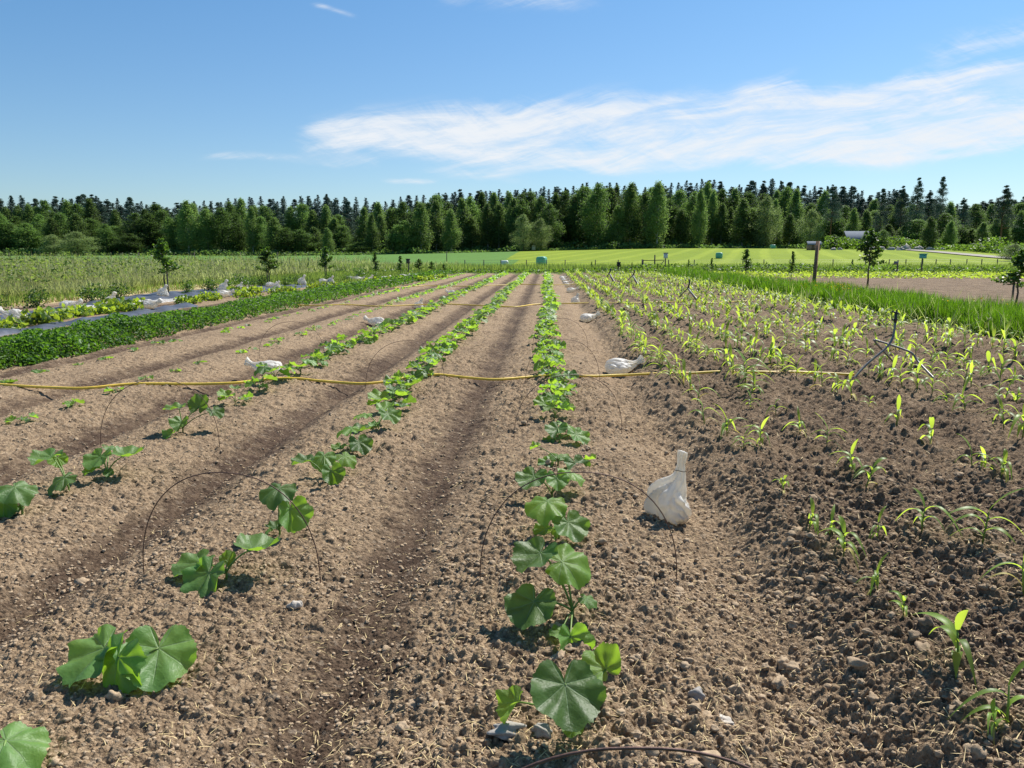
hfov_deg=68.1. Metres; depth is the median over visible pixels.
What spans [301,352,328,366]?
squash plant
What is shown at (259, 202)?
spruce tree
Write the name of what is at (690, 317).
maize plant
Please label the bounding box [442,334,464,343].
squash plant
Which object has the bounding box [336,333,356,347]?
squash plant
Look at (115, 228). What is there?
broadleaf tree
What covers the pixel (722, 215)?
birch tree
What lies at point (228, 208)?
broadleaf tree
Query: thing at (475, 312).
squash plant
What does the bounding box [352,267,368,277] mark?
currant bush
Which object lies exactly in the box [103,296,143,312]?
mulched squash plant
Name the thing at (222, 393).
squash plant
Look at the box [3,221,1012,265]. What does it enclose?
field terrain
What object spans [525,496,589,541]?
squash plant
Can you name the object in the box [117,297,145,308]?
mulched squash plant
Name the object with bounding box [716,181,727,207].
pine tree
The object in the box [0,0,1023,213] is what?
sky
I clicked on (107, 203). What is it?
pine tree
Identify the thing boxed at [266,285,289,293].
mulched squash plant
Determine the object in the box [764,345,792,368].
maize plant
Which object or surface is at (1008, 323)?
maize plant
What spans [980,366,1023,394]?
maize plant
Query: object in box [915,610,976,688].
maize plant
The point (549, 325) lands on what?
squash plant
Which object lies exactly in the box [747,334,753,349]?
maize plant
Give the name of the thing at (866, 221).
birch tree
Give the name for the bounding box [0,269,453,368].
potato foliage
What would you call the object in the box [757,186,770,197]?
pine tree
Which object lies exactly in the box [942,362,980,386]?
maize plant
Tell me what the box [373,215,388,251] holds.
birch tree
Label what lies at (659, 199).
birch tree
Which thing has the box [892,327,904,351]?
maize plant
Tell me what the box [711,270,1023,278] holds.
yellow green seedling rows
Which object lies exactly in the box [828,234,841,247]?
broadleaf tree
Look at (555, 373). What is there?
squash plant
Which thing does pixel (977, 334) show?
maize plant
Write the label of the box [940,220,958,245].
birch tree
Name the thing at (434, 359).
squash plant
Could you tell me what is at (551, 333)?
squash plant
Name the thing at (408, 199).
pine tree
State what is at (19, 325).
mulched squash plant
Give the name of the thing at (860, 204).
pine tree
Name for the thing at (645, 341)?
maize plant
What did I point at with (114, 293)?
sandbag
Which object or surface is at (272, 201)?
spruce tree
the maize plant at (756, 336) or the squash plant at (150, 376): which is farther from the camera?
the maize plant at (756, 336)
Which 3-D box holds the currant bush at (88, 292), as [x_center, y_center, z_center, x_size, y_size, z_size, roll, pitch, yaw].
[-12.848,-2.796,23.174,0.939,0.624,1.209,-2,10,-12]
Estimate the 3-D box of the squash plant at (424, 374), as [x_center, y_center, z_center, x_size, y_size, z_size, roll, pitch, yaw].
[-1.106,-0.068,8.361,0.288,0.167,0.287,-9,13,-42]
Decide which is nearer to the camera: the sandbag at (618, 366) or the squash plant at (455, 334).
the sandbag at (618, 366)
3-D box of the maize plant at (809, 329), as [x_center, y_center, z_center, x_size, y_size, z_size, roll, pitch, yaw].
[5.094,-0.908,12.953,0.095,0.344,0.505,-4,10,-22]
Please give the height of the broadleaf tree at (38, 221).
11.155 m
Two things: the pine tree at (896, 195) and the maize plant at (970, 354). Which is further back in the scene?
the pine tree at (896, 195)
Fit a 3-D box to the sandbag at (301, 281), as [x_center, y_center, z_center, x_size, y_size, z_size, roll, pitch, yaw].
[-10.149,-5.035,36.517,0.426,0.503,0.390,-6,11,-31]
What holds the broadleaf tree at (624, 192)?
on the field terrain at (680, 256)
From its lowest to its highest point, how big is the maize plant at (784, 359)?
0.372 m
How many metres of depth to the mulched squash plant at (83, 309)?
18.21 m
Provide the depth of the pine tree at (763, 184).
238.66 m
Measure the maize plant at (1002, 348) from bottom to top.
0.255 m
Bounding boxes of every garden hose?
[0,370,853,389]
[297,299,782,306]
[393,283,643,287]
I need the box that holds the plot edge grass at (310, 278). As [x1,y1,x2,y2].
[192,269,424,284]
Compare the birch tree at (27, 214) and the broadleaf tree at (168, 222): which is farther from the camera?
the birch tree at (27, 214)
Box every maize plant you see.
[615,310,626,324]
[623,311,640,331]
[625,328,644,345]
[630,332,659,356]
[642,337,646,355]
[642,350,674,370]
[647,345,673,364]
[648,313,666,327]
[655,340,667,361]
[656,313,659,329]
[657,358,680,382]
[660,353,682,373]
[671,354,679,369]
[681,333,701,351]
[682,358,688,385]
[684,374,719,401]
[686,306,692,322]
[687,323,699,347]
[688,371,695,391]
[691,331,700,353]
[691,398,723,424]
[697,339,715,356]
[702,318,712,336]
[709,334,732,363]
[714,351,719,360]
[715,323,724,337]
[715,404,743,439]
[717,325,753,345]
[718,349,728,366]
[721,320,731,341]
[722,342,737,373]
[726,347,764,388]
[726,350,771,378]
[729,356,741,375]
[730,424,758,447]
[734,311,740,326]
[736,355,769,390]
[737,369,763,393]
[739,329,748,349]
[742,315,748,329]
[744,337,754,356]
[745,390,761,407]
[747,327,763,350]
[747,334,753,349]
[747,416,770,446]
[752,345,766,359]
[759,342,774,363]
[761,323,770,337]
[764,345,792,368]
[765,399,786,416]
[768,336,784,365]
[768,348,794,372]
[773,355,798,373]
[774,313,786,328]
[774,475,788,493]
[775,332,803,345]
[782,355,807,375]
[782,406,806,437]
[790,333,818,352]
[801,321,821,334]
[807,413,845,453]
[808,497,818,534]
[809,363,836,387]
[814,323,818,338]
[814,359,819,382]
[821,515,866,570]
[824,328,837,345]
[825,504,839,535]
[828,340,842,360]
[831,439,862,470]
[832,370,859,400]
[832,372,848,392]
[836,331,850,348]
[837,351,855,364]
[839,323,846,345]
[846,322,856,337]
[849,336,874,357]
[852,326,869,340]
[852,457,886,487]
[855,553,887,595]
[865,314,876,327]
[868,506,886,538]
[873,356,883,380]
[882,344,894,361]
[883,361,930,386]
[884,395,902,426]
[886,331,914,351]
[887,355,897,380]
[889,590,907,616]
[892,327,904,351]
[893,343,910,362]
[895,487,961,535]
[898,359,926,390]
[906,339,926,354]
[906,356,915,370]
[912,357,933,375]
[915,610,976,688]
[917,369,945,393]
[918,417,933,444]
[920,358,941,374]
[923,324,927,341]
[927,326,944,344]
[928,319,938,334]
[930,346,966,361]
[931,344,945,360]
[931,383,959,403]
[934,317,951,331]
[939,360,952,376]
[941,328,952,345]
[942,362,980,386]
[945,317,950,330]
[945,353,967,367]
[947,488,1023,544]
[947,661,1023,722]
[952,324,971,340]
[952,375,982,410]
[956,331,976,347]
[956,434,999,465]
[957,352,976,368]
[965,361,972,386]
[966,347,981,369]
[969,329,983,347]
[977,351,995,374]
[978,446,992,468]
[979,317,990,337]
[979,556,1023,593]
[980,353,1023,380]
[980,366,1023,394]
[982,403,1017,418]
[987,698,1007,744]
[988,340,1013,355]
[989,326,999,346]
[990,449,1011,482]
[992,393,1020,427]
[993,375,1020,399]
[995,319,1019,336]
[1001,329,1011,348]
[1005,338,1017,361]
[1008,365,1023,383]
[1008,404,1023,437]
[1015,387,1023,402]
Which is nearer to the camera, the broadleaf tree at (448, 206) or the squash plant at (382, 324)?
the squash plant at (382, 324)
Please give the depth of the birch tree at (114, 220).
204.91 m
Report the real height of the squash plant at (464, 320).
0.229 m
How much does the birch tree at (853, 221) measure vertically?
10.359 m
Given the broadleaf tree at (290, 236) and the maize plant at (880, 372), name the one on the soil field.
the maize plant at (880, 372)
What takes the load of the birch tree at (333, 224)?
on the field terrain at (680, 256)
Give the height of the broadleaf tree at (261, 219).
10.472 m
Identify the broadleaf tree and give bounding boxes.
[0,214,19,250]
[0,223,24,253]
[6,223,43,254]
[8,215,29,246]
[23,213,50,250]
[28,199,58,235]
[42,212,75,250]
[64,203,84,233]
[81,218,102,251]
[93,224,118,252]
[101,225,124,252]
[109,233,146,253]
[116,212,156,251]
[133,213,170,251]
[143,203,174,243]
[149,209,174,247]
[155,217,177,254]
[165,214,185,251]
[189,214,208,249]
[198,205,222,249]
[202,207,240,251]
[217,201,244,246]
[227,214,248,250]
[247,215,269,252]
[256,204,281,247]
[271,227,302,252]
[287,229,319,253]
[290,204,310,245]
[321,214,356,243]
[329,226,356,251]
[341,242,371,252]
[383,207,401,251]
[385,220,421,253]
[387,201,416,242]
[419,202,443,249]
[425,193,450,249]
[437,201,457,239]
[459,196,482,250]
[501,199,535,248]
[507,193,532,217]
[516,191,550,226]
[533,203,566,248]
[550,215,575,246]
[554,190,577,236]
[558,185,601,246]
[575,182,616,248]
[594,187,619,243]
[620,189,641,243]
[626,190,661,246]
[639,187,654,242]
[653,198,683,244]
[665,189,690,245]
[683,195,704,245]
[685,191,707,243]
[710,189,736,243]
[734,190,763,244]
[742,207,776,245]
[756,192,772,211]
[778,186,793,245]
[799,202,823,228]
[807,219,824,239]
[814,220,837,239]
[817,211,848,240]
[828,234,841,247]
[831,205,859,246]
[875,229,891,247]
[884,204,895,229]
[898,219,941,242]
[903,204,923,232]
[933,212,967,244]
[964,204,991,229]
[1009,203,1023,238]
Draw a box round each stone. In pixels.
[286,600,302,608]
[486,721,526,739]
[526,670,534,680]
[530,723,552,738]
[688,686,704,700]
[720,714,733,724]
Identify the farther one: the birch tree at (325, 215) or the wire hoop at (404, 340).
the birch tree at (325, 215)
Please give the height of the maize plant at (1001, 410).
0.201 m
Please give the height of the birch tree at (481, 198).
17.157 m
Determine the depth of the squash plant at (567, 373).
8.04 m
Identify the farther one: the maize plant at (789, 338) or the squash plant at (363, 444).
the maize plant at (789, 338)
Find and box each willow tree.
[34,234,70,255]
[52,231,104,255]
[510,214,538,250]
[529,218,554,250]
[748,195,787,247]
[794,207,825,246]
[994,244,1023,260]
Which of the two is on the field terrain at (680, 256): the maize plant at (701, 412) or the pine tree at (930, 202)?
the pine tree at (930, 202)
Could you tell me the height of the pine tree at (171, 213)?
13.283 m
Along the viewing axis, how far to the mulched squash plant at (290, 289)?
29.22 m
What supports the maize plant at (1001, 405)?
on the soil field
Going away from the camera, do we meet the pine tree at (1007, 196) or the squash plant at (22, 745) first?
the squash plant at (22, 745)
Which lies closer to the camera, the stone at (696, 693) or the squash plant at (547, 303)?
the stone at (696, 693)
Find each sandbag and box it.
[0,306,27,321]
[59,299,82,307]
[105,291,116,303]
[140,298,162,308]
[157,284,168,295]
[217,279,227,289]
[217,288,234,297]
[244,357,282,374]
[266,281,276,286]
[297,275,306,284]
[363,315,383,325]
[414,298,423,307]
[567,287,578,292]
[571,293,579,302]
[580,311,599,321]
[605,355,644,373]
[644,450,691,525]
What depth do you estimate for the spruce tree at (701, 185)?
221.40 m
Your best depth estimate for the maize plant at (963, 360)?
9.33 m
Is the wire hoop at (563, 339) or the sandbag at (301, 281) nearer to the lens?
the wire hoop at (563, 339)
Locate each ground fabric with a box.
[0,282,316,322]
[0,302,197,335]
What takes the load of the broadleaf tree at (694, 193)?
on the field terrain at (680, 256)
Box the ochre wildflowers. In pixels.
[774,277,1017,306]
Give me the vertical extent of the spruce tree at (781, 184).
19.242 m
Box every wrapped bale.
[536,256,546,264]
[715,252,722,258]
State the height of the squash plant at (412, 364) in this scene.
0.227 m
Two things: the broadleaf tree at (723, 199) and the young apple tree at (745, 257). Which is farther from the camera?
the broadleaf tree at (723, 199)
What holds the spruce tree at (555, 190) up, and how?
on the field terrain at (680, 256)
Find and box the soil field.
[0,272,1023,767]
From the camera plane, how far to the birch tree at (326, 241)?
191.59 m
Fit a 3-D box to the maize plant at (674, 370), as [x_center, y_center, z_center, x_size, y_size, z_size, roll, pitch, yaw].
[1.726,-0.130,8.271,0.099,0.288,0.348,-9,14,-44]
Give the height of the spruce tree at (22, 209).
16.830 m
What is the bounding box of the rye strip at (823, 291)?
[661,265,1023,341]
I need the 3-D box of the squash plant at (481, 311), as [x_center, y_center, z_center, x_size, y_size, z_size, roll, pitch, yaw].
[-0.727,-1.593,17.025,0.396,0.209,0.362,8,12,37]
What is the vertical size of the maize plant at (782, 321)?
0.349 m
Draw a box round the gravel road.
[906,249,1004,257]
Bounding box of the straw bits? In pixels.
[0,303,1023,767]
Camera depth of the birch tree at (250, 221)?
194.11 m
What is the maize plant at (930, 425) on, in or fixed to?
on the soil field
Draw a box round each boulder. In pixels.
[901,244,911,248]
[913,246,923,249]
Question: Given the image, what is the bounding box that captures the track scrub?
[824,235,1023,254]
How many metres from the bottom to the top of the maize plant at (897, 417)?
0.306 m
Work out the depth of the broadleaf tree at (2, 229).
195.27 m
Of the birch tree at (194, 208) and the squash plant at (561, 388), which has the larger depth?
the birch tree at (194, 208)
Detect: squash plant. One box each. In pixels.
[0,316,28,329]
[0,379,17,382]
[0,480,38,517]
[0,721,51,767]
[4,412,37,421]
[7,308,63,325]
[27,448,76,495]
[31,369,49,372]
[35,305,72,320]
[42,307,78,317]
[56,624,197,693]
[58,303,96,316]
[62,398,84,406]
[82,444,144,477]
[90,298,122,313]
[98,356,113,359]
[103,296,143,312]
[104,386,123,392]
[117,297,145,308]
[138,375,153,379]
[151,340,165,343]
[162,394,224,438]
[170,294,200,303]
[171,533,280,597]
[200,292,222,300]
[217,384,252,403]
[226,285,260,295]
[231,289,254,297]
[237,286,265,294]
[244,374,277,391]
[253,362,295,381]
[259,483,313,534]
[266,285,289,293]
[275,285,294,291]
[283,359,317,374]
[291,451,356,485]
[300,283,323,288]
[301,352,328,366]
[313,280,333,285]
[313,343,338,356]
[318,341,352,355]
[331,339,352,348]
[331,422,372,454]
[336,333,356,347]
[353,332,374,343]
[353,401,401,428]
[357,326,384,335]
[362,330,378,342]
[366,384,416,406]
[374,322,393,329]
[379,319,400,330]
[383,369,422,389]
[384,318,405,327]
[384,389,411,401]
[385,379,420,395]
[397,313,416,323]
[403,371,426,378]
[404,311,425,319]
[405,357,437,374]
[411,310,428,317]
[412,356,439,367]
[414,275,431,280]
[414,307,431,312]
[416,353,442,361]
[418,342,447,353]
[425,347,449,360]
[426,339,453,353]
[433,273,447,277]
[438,298,448,305]
[438,337,457,350]
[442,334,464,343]
[446,332,466,340]
[451,328,469,334]
[454,318,477,330]
[454,323,477,335]
[462,317,480,322]
[469,313,488,322]
[472,309,488,315]
[473,310,489,315]
[477,306,495,315]
[483,305,499,310]
[495,641,620,737]
[504,536,596,653]
[515,466,584,497]
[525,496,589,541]
[528,330,556,340]
[530,441,595,469]
[532,343,561,354]
[532,353,563,370]
[533,395,574,417]
[534,316,557,330]
[534,323,558,332]
[536,318,552,326]
[536,346,563,358]
[536,360,565,372]
[537,338,560,350]
[538,309,554,314]
[538,322,558,330]
[538,353,559,357]
[538,368,566,380]
[538,388,571,404]
[539,322,558,328]
[539,329,560,338]
[539,384,574,396]
[540,313,557,319]
[540,340,565,353]
[540,357,565,369]
[543,301,559,305]
[543,304,556,313]
[543,420,590,443]
[548,369,578,384]
[550,383,576,392]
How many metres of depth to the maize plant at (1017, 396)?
7.18 m
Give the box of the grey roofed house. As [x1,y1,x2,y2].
[842,231,868,241]
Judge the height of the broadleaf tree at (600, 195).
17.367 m
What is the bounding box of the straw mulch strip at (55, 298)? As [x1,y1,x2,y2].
[1,277,277,306]
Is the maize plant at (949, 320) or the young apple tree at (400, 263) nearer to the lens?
the maize plant at (949, 320)
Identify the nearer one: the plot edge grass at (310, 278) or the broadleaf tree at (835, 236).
the plot edge grass at (310, 278)
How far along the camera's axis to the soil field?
3.99 m
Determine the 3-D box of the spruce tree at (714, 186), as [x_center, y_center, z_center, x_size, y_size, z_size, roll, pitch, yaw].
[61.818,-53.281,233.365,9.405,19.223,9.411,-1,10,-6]
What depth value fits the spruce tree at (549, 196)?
235.41 m
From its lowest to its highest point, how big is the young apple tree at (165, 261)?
2.085 m
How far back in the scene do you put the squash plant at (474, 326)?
13.11 m
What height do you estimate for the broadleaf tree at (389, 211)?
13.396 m
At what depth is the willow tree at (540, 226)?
182.80 m
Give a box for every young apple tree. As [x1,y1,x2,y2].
[149,238,182,292]
[254,246,282,281]
[318,246,335,276]
[372,252,379,274]
[397,256,403,273]
[414,258,423,269]
[426,261,435,269]
[710,258,713,270]
[739,249,752,273]
[788,251,795,278]
[855,229,886,284]
[991,248,1023,301]
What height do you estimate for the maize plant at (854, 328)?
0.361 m
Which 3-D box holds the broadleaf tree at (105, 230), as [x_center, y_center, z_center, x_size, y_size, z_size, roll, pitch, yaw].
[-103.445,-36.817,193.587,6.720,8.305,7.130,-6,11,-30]
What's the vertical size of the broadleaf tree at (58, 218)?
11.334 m
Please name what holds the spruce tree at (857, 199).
on the field terrain at (680, 256)
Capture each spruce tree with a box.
[8,196,15,216]
[17,195,23,212]
[20,198,25,222]
[91,196,105,250]
[107,203,120,226]
[114,198,126,232]
[138,201,145,212]
[256,196,263,213]
[270,199,274,216]
[279,198,288,250]
[294,196,301,228]
[305,198,312,214]
[312,199,320,251]
[314,195,322,216]
[319,194,333,226]
[331,200,343,224]
[340,197,356,251]
[350,204,360,239]
[353,197,360,224]
[355,202,369,242]
[363,198,369,214]
[383,201,388,246]
[390,199,397,222]
[406,200,413,218]
[447,191,457,249]
[546,189,551,201]
[549,186,557,203]
[684,180,689,197]
[692,179,708,240]
[712,179,719,208]
[735,187,744,244]
[766,179,774,200]
[769,178,776,196]
[778,181,783,205]
[804,190,813,208]
[805,186,817,208]
[846,186,858,210]
[854,193,863,221]
[859,190,864,213]
[862,195,871,216]
[884,191,894,226]
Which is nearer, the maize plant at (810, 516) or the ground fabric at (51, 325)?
the maize plant at (810, 516)
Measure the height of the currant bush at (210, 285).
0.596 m
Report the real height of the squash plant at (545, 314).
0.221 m
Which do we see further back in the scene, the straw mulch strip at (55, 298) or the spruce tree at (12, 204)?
the spruce tree at (12, 204)
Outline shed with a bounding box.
[805,241,821,249]
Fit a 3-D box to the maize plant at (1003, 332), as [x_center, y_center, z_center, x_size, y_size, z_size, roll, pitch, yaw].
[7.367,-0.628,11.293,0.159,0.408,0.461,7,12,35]
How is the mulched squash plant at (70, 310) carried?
on the soil field
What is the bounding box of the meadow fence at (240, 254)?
[8,252,446,262]
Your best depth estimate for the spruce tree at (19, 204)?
241.01 m
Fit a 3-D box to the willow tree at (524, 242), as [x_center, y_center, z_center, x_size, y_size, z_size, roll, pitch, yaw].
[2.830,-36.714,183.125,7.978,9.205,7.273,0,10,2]
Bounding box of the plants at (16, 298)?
[0,270,345,305]
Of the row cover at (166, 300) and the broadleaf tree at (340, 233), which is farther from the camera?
the broadleaf tree at (340, 233)
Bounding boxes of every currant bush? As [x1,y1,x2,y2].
[0,294,13,310]
[17,286,53,307]
[72,282,108,301]
[93,289,109,299]
[100,282,136,297]
[178,280,196,292]
[201,277,218,290]
[230,273,254,286]
[239,275,261,286]
[255,275,269,285]
[279,275,293,284]
[291,274,300,281]
[324,272,336,280]
[340,273,351,280]
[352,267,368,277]
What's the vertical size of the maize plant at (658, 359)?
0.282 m
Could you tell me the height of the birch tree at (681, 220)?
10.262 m
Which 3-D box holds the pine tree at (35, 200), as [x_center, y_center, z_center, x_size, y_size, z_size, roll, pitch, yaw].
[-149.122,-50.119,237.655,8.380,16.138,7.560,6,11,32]
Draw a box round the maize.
[564,269,917,323]
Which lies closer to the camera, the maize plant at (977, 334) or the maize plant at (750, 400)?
the maize plant at (750, 400)
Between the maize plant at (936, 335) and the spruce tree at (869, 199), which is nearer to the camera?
the maize plant at (936, 335)
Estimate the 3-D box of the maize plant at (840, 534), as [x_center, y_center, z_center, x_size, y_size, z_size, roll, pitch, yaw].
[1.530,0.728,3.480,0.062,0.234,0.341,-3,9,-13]
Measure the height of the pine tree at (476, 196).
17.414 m
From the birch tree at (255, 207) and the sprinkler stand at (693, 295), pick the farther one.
the birch tree at (255, 207)
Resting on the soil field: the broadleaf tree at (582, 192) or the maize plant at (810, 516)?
the maize plant at (810, 516)
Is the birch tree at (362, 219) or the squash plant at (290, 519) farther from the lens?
the birch tree at (362, 219)
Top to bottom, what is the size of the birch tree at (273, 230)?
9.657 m
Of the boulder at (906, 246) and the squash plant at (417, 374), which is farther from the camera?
the boulder at (906, 246)
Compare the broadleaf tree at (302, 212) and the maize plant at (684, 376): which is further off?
the broadleaf tree at (302, 212)
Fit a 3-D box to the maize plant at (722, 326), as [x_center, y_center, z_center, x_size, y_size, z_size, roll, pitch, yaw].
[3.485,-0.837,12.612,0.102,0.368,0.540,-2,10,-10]
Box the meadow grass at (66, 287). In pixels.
[0,251,479,299]
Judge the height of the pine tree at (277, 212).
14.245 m
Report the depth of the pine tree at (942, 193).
183.35 m
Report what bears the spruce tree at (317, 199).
on the field terrain at (680, 256)
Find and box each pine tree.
[31,198,41,216]
[49,196,58,211]
[74,196,84,214]
[80,194,86,208]
[96,201,109,225]
[96,204,112,226]
[103,199,118,223]
[117,205,126,225]
[120,197,137,233]
[135,203,139,214]
[165,207,174,219]
[171,202,179,217]
[214,202,226,245]
[267,199,272,210]
[267,203,286,228]
[291,199,298,216]
[305,196,312,209]
[317,195,334,218]
[331,198,340,214]
[342,201,358,236]
[404,195,412,217]
[441,193,450,206]
[450,189,471,231]
[474,191,480,215]
[498,196,505,208]
[540,192,547,204]
[659,186,672,220]
[685,183,696,200]
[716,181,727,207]
[745,180,757,202]
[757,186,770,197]
[758,181,767,193]
[784,182,794,202]
[800,185,812,211]
[813,187,822,206]
[821,184,843,248]
[831,186,848,210]
[833,198,842,209]
[848,186,861,207]
[856,199,870,223]
[868,188,891,231]
[885,190,907,219]
[891,186,911,228]
[902,194,909,218]
[906,177,928,235]
[919,190,937,223]
[930,176,949,226]
[954,198,973,241]
[971,201,985,221]
[977,203,988,227]
[989,185,1020,242]
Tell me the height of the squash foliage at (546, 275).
0.306 m
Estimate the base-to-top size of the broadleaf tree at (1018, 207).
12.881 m
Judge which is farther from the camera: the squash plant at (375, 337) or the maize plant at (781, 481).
the squash plant at (375, 337)
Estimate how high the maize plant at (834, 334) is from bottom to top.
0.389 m
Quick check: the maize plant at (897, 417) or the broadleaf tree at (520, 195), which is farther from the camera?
the broadleaf tree at (520, 195)
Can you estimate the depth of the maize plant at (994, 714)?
2.19 m
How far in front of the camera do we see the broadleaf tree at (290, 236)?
191.89 m
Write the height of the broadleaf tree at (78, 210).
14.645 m
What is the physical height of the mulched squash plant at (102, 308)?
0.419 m
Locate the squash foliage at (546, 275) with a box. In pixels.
[359,271,553,302]
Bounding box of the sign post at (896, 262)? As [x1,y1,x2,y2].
[894,260,898,273]
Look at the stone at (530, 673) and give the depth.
2.56 m
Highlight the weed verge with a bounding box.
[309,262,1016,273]
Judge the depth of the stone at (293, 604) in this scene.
3.10 m
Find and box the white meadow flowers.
[2,255,336,280]
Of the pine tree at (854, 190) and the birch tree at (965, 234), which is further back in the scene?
the pine tree at (854, 190)
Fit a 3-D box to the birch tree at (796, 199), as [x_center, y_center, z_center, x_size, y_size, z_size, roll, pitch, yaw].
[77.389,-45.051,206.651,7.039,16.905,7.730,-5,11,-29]
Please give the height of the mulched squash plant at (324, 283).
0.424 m
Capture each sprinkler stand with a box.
[605,268,617,285]
[680,279,701,303]
[852,309,934,378]
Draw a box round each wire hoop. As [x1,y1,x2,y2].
[100,380,219,446]
[143,472,320,582]
[259,322,323,350]
[366,340,444,379]
[479,472,676,579]
[514,374,621,432]
[522,746,750,767]
[525,339,599,383]
[532,318,587,350]
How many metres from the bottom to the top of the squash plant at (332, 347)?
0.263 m
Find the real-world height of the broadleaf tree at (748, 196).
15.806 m
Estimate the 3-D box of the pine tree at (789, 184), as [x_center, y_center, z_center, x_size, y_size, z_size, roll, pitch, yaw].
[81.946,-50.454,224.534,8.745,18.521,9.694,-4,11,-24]
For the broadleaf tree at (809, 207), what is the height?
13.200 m
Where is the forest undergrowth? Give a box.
[0,229,1023,255]
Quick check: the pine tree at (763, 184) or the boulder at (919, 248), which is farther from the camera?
the pine tree at (763, 184)
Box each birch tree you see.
[0,206,16,243]
[11,205,24,253]
[21,204,35,225]
[36,217,66,251]
[58,199,75,238]
[65,213,92,250]
[81,197,104,248]
[107,209,126,236]
[136,209,146,239]
[173,199,201,251]
[189,202,202,238]
[193,208,220,253]
[233,198,249,248]
[241,206,261,251]
[246,205,260,249]
[258,217,289,251]
[282,206,301,237]
[301,209,323,245]
[305,226,323,251]
[317,204,332,243]
[320,227,335,252]
[323,217,348,251]
[354,206,368,248]
[361,214,380,251]
[365,201,390,252]
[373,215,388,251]
[385,229,399,252]
[404,212,419,247]
[407,201,435,249]
[408,201,420,249]
[427,199,446,250]
[440,208,464,250]
[452,198,472,249]
[460,216,484,248]
[476,191,489,245]
[478,202,497,246]
[483,191,503,247]
[485,203,511,248]
[501,190,517,245]
[501,197,521,249]
[529,196,550,246]
[548,192,564,238]
[564,194,586,246]
[599,186,621,249]
[606,205,626,248]
[613,184,624,239]
[617,181,642,248]
[639,180,672,248]
[671,208,689,243]
[688,189,711,247]
[701,181,712,244]
[703,189,719,244]
[711,203,732,243]
[721,206,735,243]
[726,198,758,246]
[727,187,740,243]
[744,207,757,245]
[767,198,783,244]
[772,189,784,233]
[778,213,801,245]
[782,188,806,244]
[795,219,812,245]
[816,189,831,229]
[844,207,863,230]
[856,209,874,233]
[861,231,868,241]
[867,198,884,225]
[868,210,882,236]
[880,224,897,241]
[887,198,909,236]
[896,225,908,240]
[920,216,940,246]
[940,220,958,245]
[945,201,957,220]
[955,227,970,243]
[961,228,976,243]
[972,222,991,244]
[984,204,996,233]
[987,219,1002,236]
[994,198,1016,239]
[995,214,1011,244]
[1007,210,1023,243]
[1011,219,1023,243]
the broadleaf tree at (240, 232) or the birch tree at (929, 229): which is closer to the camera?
the birch tree at (929, 229)
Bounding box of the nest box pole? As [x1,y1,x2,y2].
[919,254,926,273]
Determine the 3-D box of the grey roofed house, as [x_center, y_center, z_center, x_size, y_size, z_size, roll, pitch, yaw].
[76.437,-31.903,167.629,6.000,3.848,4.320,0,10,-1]
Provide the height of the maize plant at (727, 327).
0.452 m
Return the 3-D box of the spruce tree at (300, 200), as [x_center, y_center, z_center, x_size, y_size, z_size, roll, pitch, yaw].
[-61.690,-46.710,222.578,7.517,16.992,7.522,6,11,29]
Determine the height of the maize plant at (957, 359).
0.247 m
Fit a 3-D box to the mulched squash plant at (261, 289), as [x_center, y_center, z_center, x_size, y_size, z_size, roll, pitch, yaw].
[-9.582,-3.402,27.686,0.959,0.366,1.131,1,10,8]
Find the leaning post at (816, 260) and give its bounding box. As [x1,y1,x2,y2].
[812,241,819,283]
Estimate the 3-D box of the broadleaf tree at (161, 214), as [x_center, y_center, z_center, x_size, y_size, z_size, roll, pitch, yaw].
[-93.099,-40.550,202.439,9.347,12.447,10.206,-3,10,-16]
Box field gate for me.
[641,255,663,269]
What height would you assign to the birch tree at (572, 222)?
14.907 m
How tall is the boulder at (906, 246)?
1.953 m
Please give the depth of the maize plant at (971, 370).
7.89 m
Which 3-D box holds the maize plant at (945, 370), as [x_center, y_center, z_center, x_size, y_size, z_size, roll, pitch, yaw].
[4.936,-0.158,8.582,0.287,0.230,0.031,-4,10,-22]
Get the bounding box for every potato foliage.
[0,269,438,347]
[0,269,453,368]
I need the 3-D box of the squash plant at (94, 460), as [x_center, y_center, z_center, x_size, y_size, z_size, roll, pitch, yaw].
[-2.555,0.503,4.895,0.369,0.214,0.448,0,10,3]
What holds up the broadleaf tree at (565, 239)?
on the field terrain at (680, 256)
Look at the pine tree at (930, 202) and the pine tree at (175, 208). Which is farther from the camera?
the pine tree at (175, 208)
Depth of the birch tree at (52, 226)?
190.46 m
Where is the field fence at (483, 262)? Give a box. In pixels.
[464,259,1014,265]
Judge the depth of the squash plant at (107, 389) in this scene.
7.84 m
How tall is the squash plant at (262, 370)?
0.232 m
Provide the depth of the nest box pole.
51.81 m
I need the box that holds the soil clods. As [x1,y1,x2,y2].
[0,346,1023,767]
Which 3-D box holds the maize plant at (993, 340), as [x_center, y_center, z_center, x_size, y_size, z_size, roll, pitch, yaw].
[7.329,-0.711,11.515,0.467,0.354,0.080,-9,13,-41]
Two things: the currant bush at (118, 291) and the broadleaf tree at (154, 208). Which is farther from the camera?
the broadleaf tree at (154, 208)
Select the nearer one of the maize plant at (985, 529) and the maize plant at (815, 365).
the maize plant at (985, 529)
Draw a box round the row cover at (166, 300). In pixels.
[86,296,217,307]

